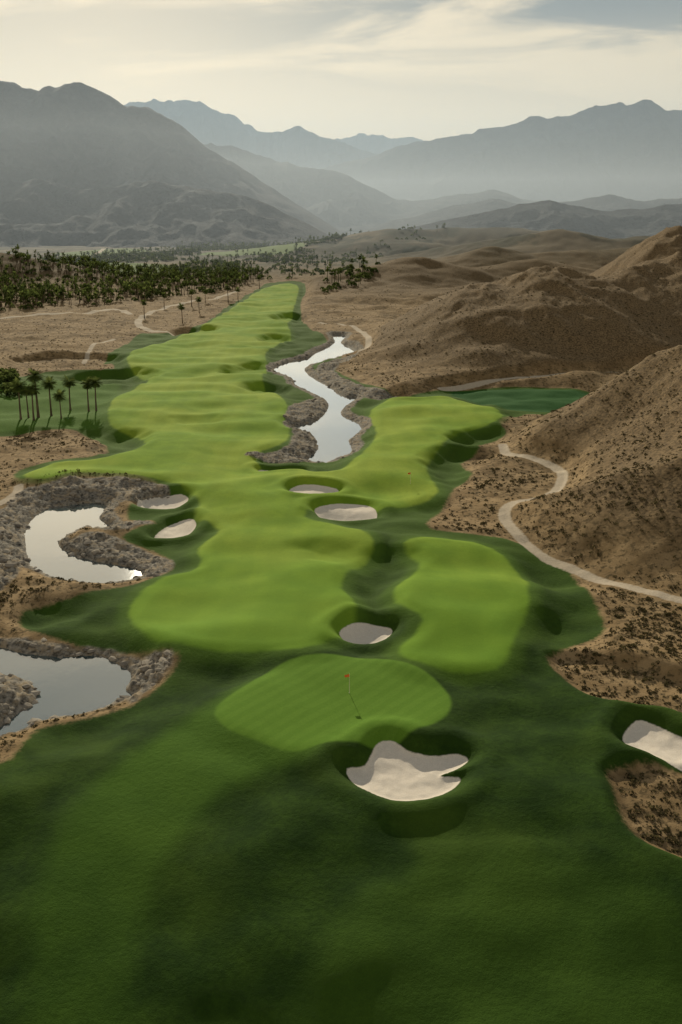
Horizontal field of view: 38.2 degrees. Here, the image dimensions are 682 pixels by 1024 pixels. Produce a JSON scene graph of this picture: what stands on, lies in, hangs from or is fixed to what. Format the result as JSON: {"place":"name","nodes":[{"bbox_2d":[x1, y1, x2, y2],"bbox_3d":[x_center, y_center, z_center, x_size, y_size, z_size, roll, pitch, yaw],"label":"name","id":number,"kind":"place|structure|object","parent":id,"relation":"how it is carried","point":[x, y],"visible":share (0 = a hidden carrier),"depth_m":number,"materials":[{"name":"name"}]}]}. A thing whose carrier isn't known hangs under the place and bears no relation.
{"place":"outdoors","nodes":[
{"label":"outdoors","id":0,"kind":"place"},
{"bbox_2d":[0,648,131,735],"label":"pond","id":1,"kind":"structure","parent":0,"point":[69,686],"depth_m":125.38,"materials":[{"name":"liquid"}]},
{"bbox_2d":[24,503,141,582],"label":"pond","id":2,"kind":"structure","parent":0,"point":[47,531],"depth_m":175.40,"materials":[{"name":"liquid"}]},
{"bbox_2d":[0,179,329,247],"bbox_3d":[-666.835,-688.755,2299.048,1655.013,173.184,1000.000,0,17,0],"label":"mountain","id":3,"kind":"structure","parent":0,"point":[40,213],"depth_m":2135.93,"materials":[{"name":"grey stone"}]},
{"bbox_2d":[0,81,356,235],"bbox_3d":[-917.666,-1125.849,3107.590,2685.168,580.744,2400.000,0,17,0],"label":"mountain","id":4,"kind":"structure","parent":0,"point":[78,135],"depth_m":2862.58,"materials":[{"name":"grey stone"}]},
{"bbox_2d":[124,99,377,168],"bbox_3d":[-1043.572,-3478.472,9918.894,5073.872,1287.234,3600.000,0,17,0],"label":"mountain","id":5,"kind":"structure","parent":0,"point":[204,124],"depth_m":9707.88,"materials":[{"name":"grey stone"}]},
{"bbox_2d":[0,225,681,1023],"bbox_3d":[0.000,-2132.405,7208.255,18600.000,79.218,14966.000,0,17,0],"label":"ground","id":6,"kind":"structure","parent":0,"point":[254,805],"depth_m":130.17,"materials":[{"name":"green plant"}]},
{"bbox_2d":[0,368,22,396],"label":"broadleaf tree cluster","id":7,"kind":"object","parent":6,"relation":"on","point":[8,376],"visible":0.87,"depth_m":330.61,"materials":[{"name":"green plant"}]},
{"bbox_2d":[10,377,26,418],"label":"palm tree","id":8,"kind":"object","parent":6,"relation":"on","point":[18,386],"visible":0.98,"depth_m":273.87,"materials":[{"name":"green plant"}]},
{"bbox_2d":[16,384,29,417],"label":"palm tree","id":9,"kind":"object","parent":6,"relation":"on","point":[24,393],"visible":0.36,"depth_m":279.99,"materials":[{"name":"green plant"}]},
{"bbox_2d":[24,380,41,419],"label":"palm tree","id":10,"kind":"object","parent":6,"relation":"on","point":[32,389],"visible":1,"depth_m":273.08,"materials":[{"name":"green plant"}]},
{"bbox_2d":[25,367,45,417],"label":"palm tree","id":11,"kind":"object","parent":6,"relation":"on","point":[35,375],"visible":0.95,"depth_m":278.72,"materials":[{"name":"green plant"}]},
{"bbox_2d":[39,376,57,415],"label":"palm tree","id":12,"kind":"object","parent":6,"relation":"on","point":[49,383],"visible":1,"depth_m":282.10,"materials":[{"name":"green plant"}]},
{"bbox_2d":[52,389,66,417],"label":"palm tree","id":13,"kind":"object","parent":6,"relation":"on","point":[59,396],"visible":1,"depth_m":276.06,"materials":[{"name":"green plant"}]},
{"bbox_2d":[59,375,76,409],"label":"palm tree","id":14,"kind":"object","parent":6,"relation":"on","point":[69,383],"visible":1,"depth_m":290.92,"materials":[{"name":"green plant"}]},
{"bbox_2d":[80,377,93,411],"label":"palm tree","id":15,"kind":"object","parent":6,"relation":"on","point":[86,385],"visible":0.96,"depth_m":287.56,"materials":[{"name":"green plant"}]},
{"bbox_2d":[87,376,103,410],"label":"palm tree","id":16,"kind":"object","parent":6,"relation":"on","point":[95,383],"visible":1,"depth_m":286.69,"materials":[{"name":"green plant"}]},
{"bbox_2d":[0,244,263,310],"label":"palm grove","id":17,"kind":"object","parent":6,"relation":"on","point":[221,268],"visible":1,"depth_m":793.10,"materials":[{"name":"green plant"}]},
{"bbox_2d":[140,299,146,317],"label":"palm tree","id":18,"kind":"object","parent":6,"relation":"on","point":[143,302],"visible":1,"depth_m":554.54,"materials":[{"name":"green plant"}]},
{"bbox_2d":[177,303,184,322],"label":"palm tree","id":19,"kind":"object","parent":6,"relation":"on","point":[180,306],"visible":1,"depth_m":538.00,"materials":[{"name":"green plant"}]},
{"bbox_2d":[188,289,193,305],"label":"palm tree","id":20,"kind":"object","parent":6,"relation":"on","point":[191,292],"visible":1,"depth_m":626.34,"materials":[{"name":"green plant"}]},
{"bbox_2d":[0,331,396,729],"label":"shoreline rocks","id":21,"kind":"object","parent":6,"relation":"on","point":[144,667],"visible":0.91,"depth_m":162.29,"materials":[{"name":"grey stone"}]},
{"bbox_2d":[195,296,201,312],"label":"palm tree","id":22,"kind":"object","parent":6,"relation":"on","point":[199,300],"visible":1,"depth_m":580.88,"materials":[{"name":"green plant"}]},
{"bbox_2d":[12,223,445,292],"bbox_3d":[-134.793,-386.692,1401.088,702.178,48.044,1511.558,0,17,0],"label":"distant tree grove","id":23,"kind":"object","parent":6,"relation":"on","point":[164,255],"visible":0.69,"depth_m":1300.89,"materials":[{"name":"green plant"}]},
{"bbox_2d":[274,335,360,462],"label":"creek","id":24,"kind":"structure","parent":6,"relation":"in","point":[332,430],"depth_m":297.45,"materials":[{"name":"liquid"}]},
{"bbox_2d":[0,237,681,852],"bbox_3d":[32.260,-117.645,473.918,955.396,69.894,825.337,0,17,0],"label":"desert scrub","id":25,"kind":"object","parent":6,"relation":"on","point":[614,693],"visible":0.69,"depth_m":169.94,"materials":[{"name":"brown plant"}]},
{"bbox_2d":[345,673,349,692],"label":"golf flag","id":26,"kind":"object","parent":6,"relation":"on","point":[347,675],"visible":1,"depth_m":116.86,"materials":[{"name":"fabric"}]},
{"bbox_2d":[0,0,681,140],"label":"sky","id":27,"kind":"structure","parent":0,"point":[426,70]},
{"bbox_2d":[204,143,538,231],"bbox_3d":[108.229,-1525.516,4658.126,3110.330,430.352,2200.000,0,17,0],"label":"mountain","id":28,"kind":"structure","parent":0,"point":[341,202],"depth_m":4487.45,"materials":[{"name":"grey stone"}]},
{"bbox_2d":[333,133,422,153],"bbox_3d":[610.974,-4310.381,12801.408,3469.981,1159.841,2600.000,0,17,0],"label":"mountain","id":29,"kind":"structure","parent":0,"point":[375,144],"depth_m":12593.97,"materials":[{"name":"grey stone"}]},
{"bbox_2d":[324,99,681,201],"bbox_3d":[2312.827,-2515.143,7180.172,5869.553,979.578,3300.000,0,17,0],"label":"mountain","id":30,"kind":"structure","parent":0,"point":[632,151],"depth_m":6831.96,"materials":[{"name":"grey stone"}]},
{"bbox_2d":[355,194,681,232],"bbox_3d":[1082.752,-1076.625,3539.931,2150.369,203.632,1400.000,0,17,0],"label":"mountain","id":31,"kind":"structure","parent":0,"point":[609,202],"depth_m":3487.34,"materials":[{"name":"grey stone"}]},
{"bbox_2d":[406,200,681,238],"bbox_3d":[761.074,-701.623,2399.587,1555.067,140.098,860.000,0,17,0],"label":"mountain","id":32,"kind":"structure","parent":0,"point":[545,215],"depth_m":2286.13,"materials":[{"name":"grey stone"}]}
]}

